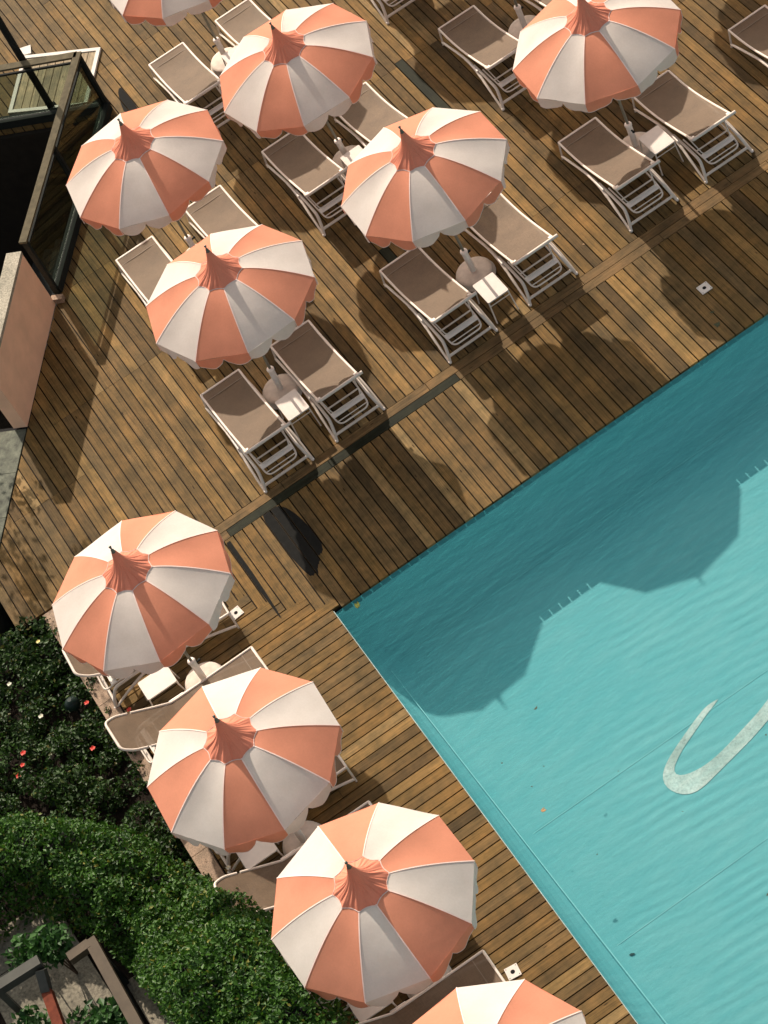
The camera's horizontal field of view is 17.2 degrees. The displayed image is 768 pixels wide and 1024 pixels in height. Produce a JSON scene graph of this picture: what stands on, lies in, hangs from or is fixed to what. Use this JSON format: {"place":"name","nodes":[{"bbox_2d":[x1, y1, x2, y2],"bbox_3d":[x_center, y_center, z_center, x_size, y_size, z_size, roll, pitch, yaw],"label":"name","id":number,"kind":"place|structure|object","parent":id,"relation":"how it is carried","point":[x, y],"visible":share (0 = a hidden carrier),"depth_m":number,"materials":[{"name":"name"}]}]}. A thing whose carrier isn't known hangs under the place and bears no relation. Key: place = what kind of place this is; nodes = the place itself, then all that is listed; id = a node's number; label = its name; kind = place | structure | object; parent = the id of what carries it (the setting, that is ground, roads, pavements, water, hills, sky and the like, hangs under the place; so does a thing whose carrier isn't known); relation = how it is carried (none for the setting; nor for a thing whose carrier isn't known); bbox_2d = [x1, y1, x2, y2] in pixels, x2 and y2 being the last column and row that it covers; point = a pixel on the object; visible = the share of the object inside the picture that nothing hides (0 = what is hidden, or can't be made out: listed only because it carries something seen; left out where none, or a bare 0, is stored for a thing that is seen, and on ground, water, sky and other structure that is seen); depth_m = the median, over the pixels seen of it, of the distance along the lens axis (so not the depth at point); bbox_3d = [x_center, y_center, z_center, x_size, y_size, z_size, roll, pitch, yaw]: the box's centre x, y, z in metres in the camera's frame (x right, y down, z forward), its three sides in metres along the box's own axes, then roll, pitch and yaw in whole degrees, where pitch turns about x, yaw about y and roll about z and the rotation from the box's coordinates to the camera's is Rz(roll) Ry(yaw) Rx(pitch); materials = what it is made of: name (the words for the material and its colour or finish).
{"place":"outdoors","nodes":[
{"label":"outdoors","id":0,"kind":"place"},
{"bbox_2d":[0,426,28,431],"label":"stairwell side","id":1,"kind":"object","parent":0,"point":[9,429],"visible":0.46,"depth_m":38.44,"materials":[{"name":"grey concrete"}]},
{"bbox_2d":[0,429,30,649],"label":"stone paving","id":2,"kind":"structure","parent":0,"point":[11,445],"depth_m":37.83,"materials":[{"name":"grey stone"}]},
{"bbox_2d":[0,352,44,428],"bbox_3d":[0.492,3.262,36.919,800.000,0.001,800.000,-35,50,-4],"label":"ground","id":3,"kind":"structure","parent":0,"point":[5,423],"depth_m":43.45,"materials":[{"name":"soil"}]},
{"bbox_2d":[32,238,62,350],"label":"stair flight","id":4,"kind":"object","parent":3,"relation":"on","point":[49,259],"visible":0.1,"depth_m":42.34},
{"bbox_2d":[0,0,131,276],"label":"terrace body","id":5,"kind":"structure","parent":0,"point":[21,155],"depth_m":43.44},
{"bbox_2d":[0,631,232,1023],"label":"garden soil","id":6,"kind":"structure","parent":0,"point":[30,802],"depth_m":34.55,"materials":[{"name":"brown soil"}]},
{"bbox_2d":[0,933,49,976],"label":"shrub","id":7,"kind":"object","parent":6,"relation":"on","point":[20,939],"visible":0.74,"depth_m":32.17,"materials":[{"name":"green plant"}]},
{"bbox_2d":[10,1004,50,1023],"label":"shrub","id":8,"kind":"object","parent":6,"relation":"on","point":[37,1017],"visible":0.95,"depth_m":31.80,"materials":[{"name":"green plant"}]},
{"bbox_2d":[0,897,70,975],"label":"path slab","id":9,"kind":"structure","parent":6,"relation":"on","point":[31,927],"depth_m":33.32,"materials":[{"name":"grey stone"}]},
{"bbox_2d":[24,921,77,974],"bbox_3d":[-4.118,5.653,32.301,0.621,1.141,0.643,21,65,33],"label":"shrub","id":10,"kind":"object","parent":6,"relation":"on","point":[50,940],"visible":0.95,"depth_m":31.98,"materials":[{"name":"green plant"}]},
{"bbox_2d":[0,929,114,1023],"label":"path slab","id":11,"kind":"structure","parent":6,"relation":"on","point":[71,990],"depth_m":32.62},
{"bbox_2d":[0,955,65,1023],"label":"gate frame","id":12,"kind":"object","parent":11,"relation":"on","point":[21,973],"visible":0.96,"depth_m":31.55,"materials":[{"name":"paint"}]},
{"bbox_2d":[64,696,81,715],"bbox_3d":[-4.263,2.709,35.030,0.220,0.426,0.220,-35,50,-4],"label":"garden globe","id":13,"kind":"object","parent":6,"relation":"on","point":[71,703],"visible":0.98,"depth_m":34.88,"materials":[{"name":"teal metal"}]},
{"bbox_2d":[65,998,101,1023],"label":"shrub","id":14,"kind":"object","parent":6,"relation":"on","point":[84,1012],"visible":0.69,"depth_m":31.72,"materials":[{"name":"green plant"}]},
{"bbox_2d":[0,615,209,877],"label":"flower bed plants","id":15,"kind":"object","parent":6,"relation":"on","point":[38,682],"visible":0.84,"depth_m":34.66,"materials":[{"name":"green plant"}]},
{"bbox_2d":[90,996,127,1023],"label":"shrub","id":16,"kind":"object","parent":6,"relation":"on","point":[106,1014],"visible":0.85,"depth_m":31.30,"materials":[{"name":"green plant"}]},
{"bbox_2d":[127,976,173,1023],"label":"path slab","id":17,"kind":"structure","parent":6,"relation":"on","point":[149,1008],"depth_m":32.05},
{"bbox_2d":[66,935,144,1023],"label":"steel frame","id":18,"kind":"object","parent":17,"relation":"on","point":[115,979],"visible":1,"depth_m":31.30,"materials":[{"name":"metal"}]},
{"bbox_2d":[0,810,358,1023],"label":"hedge","id":19,"kind":"object","parent":6,"relation":"on","point":[189,935],"visible":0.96,"depth_m":31.56,"materials":[{"name":"green plant"}]},
{"bbox_2d":[105,489,401,999],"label":"terrace body","id":20,"kind":"structure","parent":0,"point":[254,585],"depth_m":35.21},
{"bbox_2d":[0,0,767,1023],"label":"wooden deck","id":21,"kind":"structure","parent":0,"point":[390,754],"depth_m":36.43,"materials":[{"name":"brown wood"}]},
{"bbox_2d":[20,45,30,54],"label":"floor plate","id":22,"kind":"object","parent":21,"relation":"on","point":[25,50],"visible":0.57,"depth_m":43.56,"materials":[{"name":"white paint"}]},
{"bbox_2d":[0,251,54,427],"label":"rendered wall","id":23,"kind":"structure","parent":21,"relation":"on","point":[27,304],"depth_m":38.46,"materials":[{"name":"paint"}]},
{"bbox_2d":[0,16,56,108],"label":"tall post","id":24,"kind":"object","parent":21,"relation":"on","point":[20,56],"visible":0.9,"depth_m":41.57,"materials":[{"name":"black metal"}]},
{"bbox_2d":[0,51,102,129],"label":"glass railing","id":25,"kind":"object","parent":21,"relation":"on","point":[46,115],"visible":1,"depth_m":41.97,"materials":[{"name":"black metal"}]},
{"bbox_2d":[8,47,100,114],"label":"deck hatch","id":26,"kind":"object","parent":21,"relation":"on","point":[26,96],"visible":0.58,"depth_m":42.82,"materials":[{"name":"white paint"}]},
{"bbox_2d":[51,294,64,303],"bbox_3d":[-5.103,-3.331,39.649,0.200,0.100,0.100,-6,53,19],"label":"corner stone","id":27,"kind":"object","parent":21,"relation":"on","point":[58,298],"visible":1,"depth_m":39.61,"materials":[{"name":"beige stone"}]},
{"bbox_2d":[19,51,112,293],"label":"glass railing","id":28,"kind":"object","parent":21,"relation":"on","point":[56,281],"visible":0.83,"depth_m":40.11,"materials":[{"name":"black metal"}]},
{"bbox_2d":[118,88,137,111],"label":"damp stain","id":29,"kind":"object","parent":21,"relation":"on","point":[127,101],"visible":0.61,"depth_m":41.94,"materials":[{"name":"grey"}]},
{"bbox_2d":[52,510,234,689],"bbox_3d":[-2.934,1.376,33.141,2.425,3.262,2.515,5,57,27],"label":"parasol","id":30,"kind":"object","parent":21,"relation":"on","point":[143,594],"visible":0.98,"depth_m":32.21,"materials":[{"name":"orange fabric"}]},
{"bbox_2d":[115,236,172,305],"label":"sun lounger","id":31,"kind":"object","parent":21,"relation":"on","point":[142,265],"visible":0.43,"depth_m":39.01,"materials":[{"name":"beige fabric"}]},
{"bbox_2d":[66,100,226,250],"bbox_3d":[-3.337,-4.784,37.912,2.392,3.262,2.515,2,57,23],"label":"parasol","id":32,"kind":"object","parent":21,"relation":"on","point":[154,165],"visible":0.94,"depth_m":36.94,"materials":[{"name":"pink fabric"}]},
{"bbox_2d":[62,598,239,708],"bbox_3d":[-3.202,1.691,34.590,2.199,0.904,0.864,-32,49,-3],"label":"sun lounger","id":33,"kind":"object","parent":21,"relation":"on","point":[78,668],"visible":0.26,"depth_m":34.46,"materials":[{"name":"beige"}]},
{"bbox_2d":[138,667,185,705],"bbox_3d":[-2.986,2.407,34.261,0.546,0.426,0.392,-35,50,-4],"label":"side table","id":34,"kind":"object","parent":21,"relation":"on","point":[152,686],"visible":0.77,"depth_m":34.09,"materials":[{"name":"white paint"}]},
{"bbox_2d":[110,0,232,76],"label":"parasol","id":35,"kind":"object","parent":21,"relation":"on","point":[135,12],"visible":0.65,"depth_m":39.36,"materials":[{"name":"orange fabric"}]},
{"bbox_2d":[43,609,303,1022],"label":"stone kerb","id":36,"kind":"structure","parent":21,"relation":"on","point":[200,854],"depth_m":33.92,"materials":[{"name":"beige stone"}]},
{"bbox_2d":[105,646,268,763],"bbox_3d":[-2.533,2.573,33.651,2.199,0.904,0.863,-35,50,-5],"label":"sun lounger","id":37,"kind":"object","parent":21,"relation":"on","point":[138,730],"visible":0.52,"depth_m":33.66,"materials":[{"name":"beige fabric"}]},
{"bbox_2d":[148,42,229,127],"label":"sun lounger","id":38,"kind":"object","parent":21,"relation":"on","point":[184,74],"visible":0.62,"depth_m":41.18,"materials":[{"name":"beige fabric"}]},
{"bbox_2d":[185,185,257,237],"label":"sun lounger","id":39,"kind":"object","parent":21,"relation":"on","point":[217,209],"visible":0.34,"depth_m":39.15,"materials":[{"name":"beige fabric"}]},
{"bbox_2d":[221,45,237,66],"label":"side table","id":40,"kind":"object","parent":21,"relation":"on","point":[226,56],"visible":0.27,"depth_m":41.14,"materials":[{"name":"white paint"}]},
{"bbox_2d":[146,224,317,409],"bbox_3d":[-1.952,-2.685,35.764,2.405,3.262,2.515,-22,49,4],"label":"parasol","id":41,"kind":"object","parent":21,"relation":"on","point":[240,296],"visible":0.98,"depth_m":34.82,"materials":[{"name":"orange fabric"}]},
{"bbox_2d":[230,605,243,619],"bbox_3d":[-2.037,1.388,34.888,0.170,0.012,0.170,-39,50,-8],"label":"deck plate","id":42,"kind":"object","parent":21,"relation":"on","point":[236,612],"visible":0.91,"depth_m":34.88,"materials":[{"name":"white paint"}]},
{"bbox_2d":[215,0,270,46],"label":"sun lounger","id":43,"kind":"object","parent":21,"relation":"on","point":[238,23],"visible":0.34,"depth_m":41.65,"materials":[{"name":"beige fabric"}]},
{"bbox_2d":[147,667,343,855],"bbox_3d":[-1.501,3.317,31.089,2.392,3.262,2.515,-32,50,-3],"label":"parasol","id":44,"kind":"object","parent":21,"relation":"on","point":[243,762],"visible":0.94,"depth_m":30.18,"materials":[{"name":"orange fabric"}]},
{"bbox_2d":[227,541,280,617],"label":"shadow","id":45,"kind":"object","parent":21,"relation":"on","point":[246,568],"visible":1,"depth_m":35.22},
{"bbox_2d":[200,369,313,492],"bbox_3d":[-1.937,-1.318,36.390,0.863,0.779,2.038,-35,50,-5],"label":"sun lounger","id":46,"kind":"object","parent":21,"relation":"on","point":[247,418],"visible":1,"depth_m":36.23,"materials":[{"name":"beige fabric"}]},
{"bbox_2d":[237,841,283,868],"bbox_3d":[-1.545,4.393,32.173,0.546,0.426,0.392,-35,50,-4],"label":"side table","id":47,"kind":"object","parent":21,"relation":"on","point":[257,853],"visible":0.56,"depth_m":31.97,"materials":[{"name":"white paint"}]},
{"bbox_2d":[197,755,356,873],"bbox_3d":[-1.558,3.616,32.462,2.199,0.904,0.864,-35,50,-5],"label":"sun lounger","id":48,"kind":"object","parent":21,"relation":"on","point":[339,764],"visible":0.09,"depth_m":32.45,"materials":[{"name":"beige plastic"}]},
{"bbox_2d":[214,801,371,943],"bbox_3d":[-0.959,4.407,31.620,2.199,0.904,0.863,-34,50,-4],"label":"sun lounger","id":49,"kind":"object","parent":21,"relation":"on","point":[258,883],"visible":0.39,"depth_m":31.52,"materials":[{"name":"beige fabric"}]},
{"bbox_2d":[263,506,322,575],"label":"shadow","id":50,"kind":"object","parent":21,"relation":"on","point":[295,535],"visible":1,"depth_m":35.33},
{"bbox_2d":[219,3,376,177],"bbox_3d":[-1.093,-6.254,38.073,2.425,3.262,2.515,-18,53,12],"label":"parasol","id":51,"kind":"object","parent":21,"relation":"on","point":[295,71],"visible":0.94,"depth_m":37.09,"materials":[{"name":"orange fabric"}]},
{"bbox_2d":[275,389,321,439],"bbox_3d":[-1.248,-1.413,36.386,0.392,0.426,0.546,-35,50,-4],"label":"side table","id":52,"kind":"object","parent":21,"relation":"on","point":[292,405],"visible":0.98,"depth_m":36.22,"materials":[{"name":"white paint"}]},
{"bbox_2d":[261,133,347,235],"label":"sun lounger","id":53,"kind":"object","parent":21,"relation":"on","point":[305,166],"visible":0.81,"depth_m":38.89,"materials":[{"name":"beige fabric"}]},
{"bbox_2d":[281,955,348,1022],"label":"sun lounger","id":54,"kind":"object","parent":21,"relation":"on","point":[347,1005],"visible":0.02,"depth_m":30.59,"materials":[{"name":"beige plastic"}]},
{"bbox_2d":[270,320,384,442],"bbox_3d":[-0.924,-2.042,36.506,0.864,0.779,2.038,-35,50,-5],"label":"sun lounger","id":55,"kind":"object","parent":21,"relation":"on","point":[319,367],"visible":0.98,"depth_m":36.32,"materials":[{"name":"beige fabric"}]},
{"bbox_2d":[340,145,362,167],"bbox_3d":[-0.358,-5.279,38.901,0.392,0.426,0.546,-35,50,-4],"label":"side table","id":56,"kind":"object","parent":21,"relation":"on","point":[347,158],"visible":0.34,"depth_m":38.83,"materials":[{"name":"white paint"}]},
{"bbox_2d":[333,82,407,146],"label":"sun lounger","id":57,"kind":"object","parent":21,"relation":"on","point":[369,114],"visible":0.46,"depth_m":39.26,"materials":[{"name":"beige fabric"}]},
{"bbox_2d":[348,1001,396,1021],"bbox_3d":[-0.103,5.962,30.396,0.546,0.426,0.392,-35,50,-4],"label":"side table","id":58,"kind":"object","parent":21,"relation":"on","point":[362,1014],"visible":0.46,"depth_m":30.16,"materials":[{"name":"white paint"}]},
{"bbox_2d":[271,802,477,1007],"bbox_3d":[0.068,4.777,29.341,2.405,3.262,2.515,-7,54,16],"label":"parasol","id":59,"kind":"object","parent":21,"relation":"on","point":[374,904],"visible":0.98,"depth_m":28.44,"materials":[{"name":"orange fabric"}]},
{"bbox_2d":[371,0,414,24],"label":"sun lounger","id":60,"kind":"object","parent":21,"relation":"on","point":[385,17],"visible":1,"depth_m":40.91,"materials":[{"name":"beige plastic"}]},
{"bbox_2d":[341,107,509,291],"bbox_3d":[0.778,-4.366,35.875,2.392,3.262,2.515,-6,54,21],"label":"parasol","id":61,"kind":"object","parent":21,"relation":"on","point":[411,181],"visible":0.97,"depth_m":34.94,"materials":[{"name":"orange fabric"}]},
{"bbox_2d":[356,950,505,1023],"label":"sun lounger","id":62,"kind":"object","parent":21,"relation":"on","point":[476,969],"visible":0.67,"depth_m":30.10,"materials":[{"name":"beige fabric"}]},
{"bbox_2d":[379,247,497,363],"bbox_3d":[0.685,-3.167,36.672,0.864,0.779,2.038,-35,50,-5],"label":"sun lounger","id":63,"kind":"object","parent":21,"relation":"on","point":[420,280],"visible":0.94,"depth_m":36.50,"materials":[{"name":"beige fabric"}]},
{"bbox_2d":[438,5,526,110],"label":"sun lounger","id":64,"kind":"object","parent":21,"relation":"on","point":[475,34],"visible":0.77,"depth_m":39.29,"materials":[{"name":"beige fabric"}]},
{"bbox_2d":[473,272,518,323],"bbox_3d":[1.590,-3.092,36.450,0.392,0.426,0.546,-35,50,-4],"label":"side table","id":65,"kind":"object","parent":21,"relation":"on","point":[490,288],"visible":0.98,"depth_m":36.28,"materials":[{"name":"white paint"}]},
{"bbox_2d":[413,979,585,1023],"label":"parasol","id":66,"kind":"object","parent":21,"relation":"on","point":[523,1001],"visible":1,"depth_m":27.33,"materials":[{"name":"orange fabric"}]},
{"bbox_2d":[504,963,521,980],"bbox_3d":[1.541,5.500,30.315,0.170,0.012,0.170,-28,49,1],"label":"deck plate","id":67,"kind":"object","parent":21,"relation":"on","point":[513,971],"visible":1,"depth_m":30.31,"materials":[{"name":"white paint"}]},
{"bbox_2d":[464,192,577,306],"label":"sun lounger","id":68,"kind":"object","parent":21,"relation":"on","point":[508,230],"visible":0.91,"depth_m":36.54,"materials":[{"name":"beige fabric"}]},
{"bbox_2d":[508,0,535,39],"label":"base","id":69,"kind":"object","parent":21,"relation":"on","point":[519,24],"visible":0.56,"depth_m":39.65,"materials":[{"name":"beige"}]},
{"bbox_2d":[524,0,551,10],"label":"sun lounger","id":70,"kind":"object","parent":21,"relation":"on","point":[544,3],"visible":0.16,"depth_m":39.43,"materials":[{"name":"beige plastic"}]},
{"bbox_2d":[512,0,682,158],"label":"parasol","id":71,"kind":"object","parent":21,"relation":"on","point":[581,55],"visible":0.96,"depth_m":35.30,"materials":[{"name":"orange fabric"}]},
{"bbox_2d":[558,117,678,231],"bbox_3d":[3.325,-5.094,37.004,0.863,0.779,2.038,-34,50,-4],"label":"sun lounger","id":72,"kind":"object","parent":21,"relation":"on","point":[597,147],"visible":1,"depth_m":36.84,"materials":[{"name":"beige fabric"}]},
{"bbox_2d":[638,125,683,175],"bbox_3d":[4.033,-5.303,37.078,0.392,0.426,0.546,-35,50,-4],"label":"side table","id":73,"kind":"object","parent":21,"relation":"on","point":[656,140],"visible":0.95,"depth_m":36.91,"materials":[{"name":"white paint"}]},
{"bbox_2d":[632,70,753,183],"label":"sun lounger","id":74,"kind":"object","parent":21,"relation":"on","point":[669,98],"visible":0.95,"depth_m":36.89,"materials":[{"name":"beige fabric"}]},
{"bbox_2d":[696,281,711,294],"bbox_3d":[4.492,-3.140,35.533,0.170,0.012,0.170,-35,50,-4],"label":"deck plate","id":75,"kind":"object","parent":21,"relation":"on","point":[704,288],"visible":1,"depth_m":35.53,"materials":[{"name":"white paint"}]},
{"bbox_2d":[728,5,767,67],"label":"sun lounger","id":76,"kind":"object","parent":21,"relation":"on","point":[750,31],"visible":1,"depth_m":37.70,"materials":[{"name":"beige fabric"}]},
{"bbox_2d":[0,0,767,635],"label":"terrace body","id":77,"kind":"structure","parent":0,"point":[32,632],"depth_m":36.97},
{"bbox_2d":[336,315,767,1023],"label":"pool basin","id":78,"kind":"object","parent":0,"point":[626,635],"visible":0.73,"depth_m":33.64,"materials":[{"name":"teal liquid"}]},
{"bbox_2d":[334,612,637,1023],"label":"pool edge trim","id":79,"kind":"structure","parent":78,"relation":"attached to","point":[489,822],"depth_m":31.63,"materials":[{"name":"white paint"}]},
{"bbox_2d":[392,403,767,1023],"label":"pool liner seams","id":80,"kind":"object","parent":78,"relation":"on","point":[604,783],"visible":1,"depth_m":32.64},
{"bbox_2d":[663,699,767,793],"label":"painted lettering","id":81,"kind":"object","parent":78,"relation":"on","point":[696,780],"visible":1,"depth_m":32.28,"materials":[{"name":"white paint"}]}
]}

